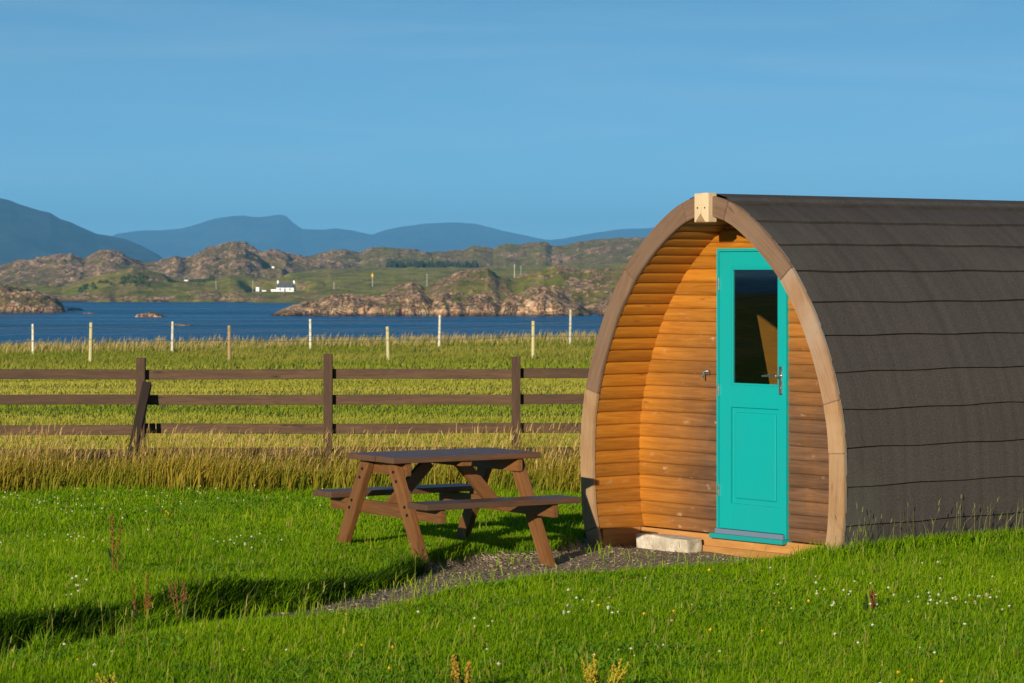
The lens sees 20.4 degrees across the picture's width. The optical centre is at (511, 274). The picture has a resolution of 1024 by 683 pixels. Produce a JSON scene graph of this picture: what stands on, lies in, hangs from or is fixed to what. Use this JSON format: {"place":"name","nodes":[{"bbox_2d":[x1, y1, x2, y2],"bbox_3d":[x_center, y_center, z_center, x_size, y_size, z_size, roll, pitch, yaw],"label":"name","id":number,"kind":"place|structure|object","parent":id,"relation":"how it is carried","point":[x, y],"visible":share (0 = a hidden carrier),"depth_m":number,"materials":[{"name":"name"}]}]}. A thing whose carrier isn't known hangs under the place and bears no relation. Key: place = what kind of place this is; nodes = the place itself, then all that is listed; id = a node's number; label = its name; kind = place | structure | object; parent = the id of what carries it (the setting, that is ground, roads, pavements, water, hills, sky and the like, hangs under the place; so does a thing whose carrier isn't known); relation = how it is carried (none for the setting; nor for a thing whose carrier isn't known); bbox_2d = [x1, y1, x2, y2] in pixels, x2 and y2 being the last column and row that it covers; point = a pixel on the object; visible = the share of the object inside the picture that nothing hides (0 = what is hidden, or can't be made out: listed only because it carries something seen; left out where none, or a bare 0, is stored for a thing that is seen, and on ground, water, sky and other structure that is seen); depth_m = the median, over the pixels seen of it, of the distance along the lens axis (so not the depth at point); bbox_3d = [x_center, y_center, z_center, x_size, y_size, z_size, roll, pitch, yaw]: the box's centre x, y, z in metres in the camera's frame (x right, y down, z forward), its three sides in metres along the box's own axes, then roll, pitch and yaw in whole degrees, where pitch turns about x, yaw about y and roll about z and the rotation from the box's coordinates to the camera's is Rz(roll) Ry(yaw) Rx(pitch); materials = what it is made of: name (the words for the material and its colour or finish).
{"place":"outdoors","nodes":[
{"label":"outdoors","id":0,"kind":"place"},
{"bbox_2d":[0,198,162,264],"bbox_3d":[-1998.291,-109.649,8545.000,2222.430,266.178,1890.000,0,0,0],"label":"mountain","id":1,"kind":"structure","parent":0,"point":[27,233],"depth_m":8399.53,"materials":[{"name":"blue stone"}]},
{"bbox_2d":[113,215,473,258],"bbox_3d":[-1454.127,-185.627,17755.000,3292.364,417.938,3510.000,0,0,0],"label":"mountain","id":2,"kind":"structure","parent":0,"point":[283,233],"depth_m":17510.60,"materials":[{"name":"blue stone"}]},
{"bbox_2d":[0,329,598,473],"bbox_3d":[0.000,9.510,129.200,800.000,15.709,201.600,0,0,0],"label":"field","id":3,"kind":"structure","parent":0,"point":[281,412],"depth_m":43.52,"materials":[{"name":"green plant"}]},
{"bbox_2d":[0,309,604,353],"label":"wire fence","id":4,"kind":"object","parent":3,"relation":"on","point":[310,336],"visible":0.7,"depth_m":87.96,"materials":[{"name":"grey metal"}]},
{"bbox_2d":[39,321,600,361],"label":"wire fence","id":5,"kind":"object","parent":3,"relation":"on","point":[229,340],"visible":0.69,"depth_m":71.95,"materials":[{"name":"grey metal"}]},
{"bbox_2d":[0,302,603,346],"bbox_3d":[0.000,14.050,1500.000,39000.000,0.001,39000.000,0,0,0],"label":"sea","id":6,"kind":"structure","parent":0,"point":[204,316],"depth_m":824.02,"materials":[{"name":"liquid"}]},
{"bbox_2d":[135,312,164,316],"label":"skerry rock","id":7,"kind":"object","parent":6,"relation":"in","point":[151,314],"visible":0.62,"depth_m":947.42,"materials":[{"name":"stone"}]},
{"bbox_2d":[168,324,193,325],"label":"skerry rock","id":8,"kind":"object","parent":6,"relation":"in","point":[182,324],"visible":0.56,"depth_m":788.00,"materials":[{"name":"stone"}]},
{"bbox_2d":[0,237,644,315],"bbox_3d":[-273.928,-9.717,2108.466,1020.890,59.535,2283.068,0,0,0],"label":"hills","id":9,"kind":"structure","parent":0,"point":[580,278],"depth_m":1654.51,"materials":[{"name":"green plant"}]},
{"bbox_2d":[78,273,215,291],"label":"shore shrubbery","id":10,"kind":"object","parent":9,"relation":"on","point":[139,280],"visible":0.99,"depth_m":1607.20,"materials":[{"name":"green plant"}]},
{"bbox_2d":[271,281,295,291],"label":"cottage","id":11,"kind":"structure","parent":9,"relation":"on","point":[286,286],"depth_m":1620.67,"materials":[{"name":"paint"}]},
{"bbox_2d":[386,260,478,267],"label":"conifer woods","id":12,"kind":"object","parent":9,"relation":"on","point":[422,264],"visible":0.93,"depth_m":2147.79,"materials":[{"name":"green plant"}]},
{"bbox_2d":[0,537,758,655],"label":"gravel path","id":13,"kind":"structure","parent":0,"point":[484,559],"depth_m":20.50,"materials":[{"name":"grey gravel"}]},
{"bbox_2d":[636,533,701,552],"bbox_3d":[1.200,2.058,21.793,0.170,0.133,0.590,0,0,-40],"label":"stone block","id":14,"kind":"object","parent":13,"relation":"on","point":[664,542],"depth_m":21.70,"materials":[{"name":"stone"}]},
{"bbox_2d":[0,473,1023,682],"bbox_3d":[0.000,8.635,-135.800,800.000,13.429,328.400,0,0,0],"label":"lawn","id":15,"kind":"structure","parent":0,"point":[477,551],"depth_m":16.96,"materials":[{"name":"plant"}]},
{"bbox_2d":[91,672,124,682],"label":"ragwort plant","id":16,"kind":"object","parent":15,"relation":"on","point":[112,680],"visible":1,"depth_m":12.95,"materials":[{"name":"yellow plant"}]},
{"bbox_2d":[104,516,131,572],"bbox_3d":[-2.568,1.767,18.552,0.252,0.409,0.122,0,0,19],"label":"dock plant","id":17,"kind":"object","parent":15,"relation":"on","point":[110,555],"visible":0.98,"depth_m":18.57,"materials":[{"name":"brown plant"}]},
{"bbox_2d":[99,574,170,633],"bbox_3d":[-2.061,1.881,15.706,0.416,0.446,0.327,0,0,30],"label":"dock plant","id":18,"kind":"object","parent":15,"relation":"on","point":[136,614],"visible":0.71,"depth_m":15.71,"materials":[{"name":"brown plant"}]},
{"bbox_2d":[160,579,208,623],"bbox_3d":[-1.959,1.938,16.712,0.355,0.312,0.223,0,0,35],"label":"dock plant","id":19,"kind":"object","parent":15,"relation":"on","point":[184,601],"visible":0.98,"depth_m":16.69,"materials":[{"name":"brown plant"}]},
{"bbox_2d":[0,416,580,494],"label":"tall dry grass","id":20,"kind":"structure","parent":15,"relation":"on","point":[208,470],"depth_m":26.94,"materials":[{"name":"plant"}]},
{"bbox_2d":[0,354,588,471],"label":"wooden fence","id":21,"kind":"object","parent":15,"relation":"on","point":[142,399],"visible":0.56,"depth_m":28.04,"materials":[{"name":"brown wood"}]},
{"bbox_2d":[313,447,580,572],"bbox_3d":[-0.492,1.735,20.835,1.292,0.869,1.656,0,0,-32],"label":"picnic table","id":22,"kind":"object","parent":15,"relation":"on","point":[352,502],"visible":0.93,"depth_m":20.68,"materials":[{"name":"brown wood"}]},
{"bbox_2d":[445,654,476,682],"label":"ragwort plant","id":23,"kind":"object","parent":15,"relation":"on","point":[456,675],"visible":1,"depth_m":12.97,"materials":[{"name":"yellow plant"}]},
{"bbox_2d":[42,511,942,682],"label":"yellow buttercups","id":24,"kind":"object","parent":15,"relation":"on","point":[710,629],"visible":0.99,"depth_m":14.88,"materials":[{"name":"yellow plant"}]},
{"bbox_2d":[0,484,1015,682],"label":"white clover","id":25,"kind":"object","parent":15,"relation":"on","point":[672,620],"visible":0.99,"depth_m":16.64,"materials":[{"name":"white plant"}]},
{"bbox_2d":[577,654,636,682],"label":"ragwort plant","id":26,"kind":"object","parent":15,"relation":"on","point":[593,676],"visible":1,"depth_m":12.95,"materials":[{"name":"yellow plant"}]},
{"bbox_2d":[581,193,1023,559],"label":"camping pod","id":27,"kind":"object","parent":15,"relation":"on","point":[781,374],"visible":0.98,"depth_m":21.14,"materials":[{"name":"brown wood"}]},
{"bbox_2d":[717,252,783,533],"bbox_3d":[1.779,0.870,21.271,0.107,2.089,0.716,0,0,-38],"label":"door","id":28,"kind":"structure","parent":27,"relation":"in","point":[750,488],"depth_m":21.32,"materials":[{"name":"teal paint"}]},
{"bbox_2d":[863,588,876,610],"bbox_3d":[2.090,1.896,16.455,0.110,0.178,0.270,0,0,13],"label":"sorrel plant","id":29,"kind":"object","parent":15,"relation":"on","point":[865,605],"visible":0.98,"depth_m":16.45,"materials":[{"name":"brown plant"}]},
{"bbox_2d":[0,0,1023,239],"label":"sky","id":30,"kind":"structure","parent":0,"point":[542,119],"materials":[{"name":"blue"}]},
{"bbox_2d":[375,222,653,248],"bbox_3d":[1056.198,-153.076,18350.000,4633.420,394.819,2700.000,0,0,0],"label":"mountain","id":31,"kind":"structure","parent":0,"point":[468,234],"depth_m":18632.12,"materials":[{"name":"blue stone"}]}
]}

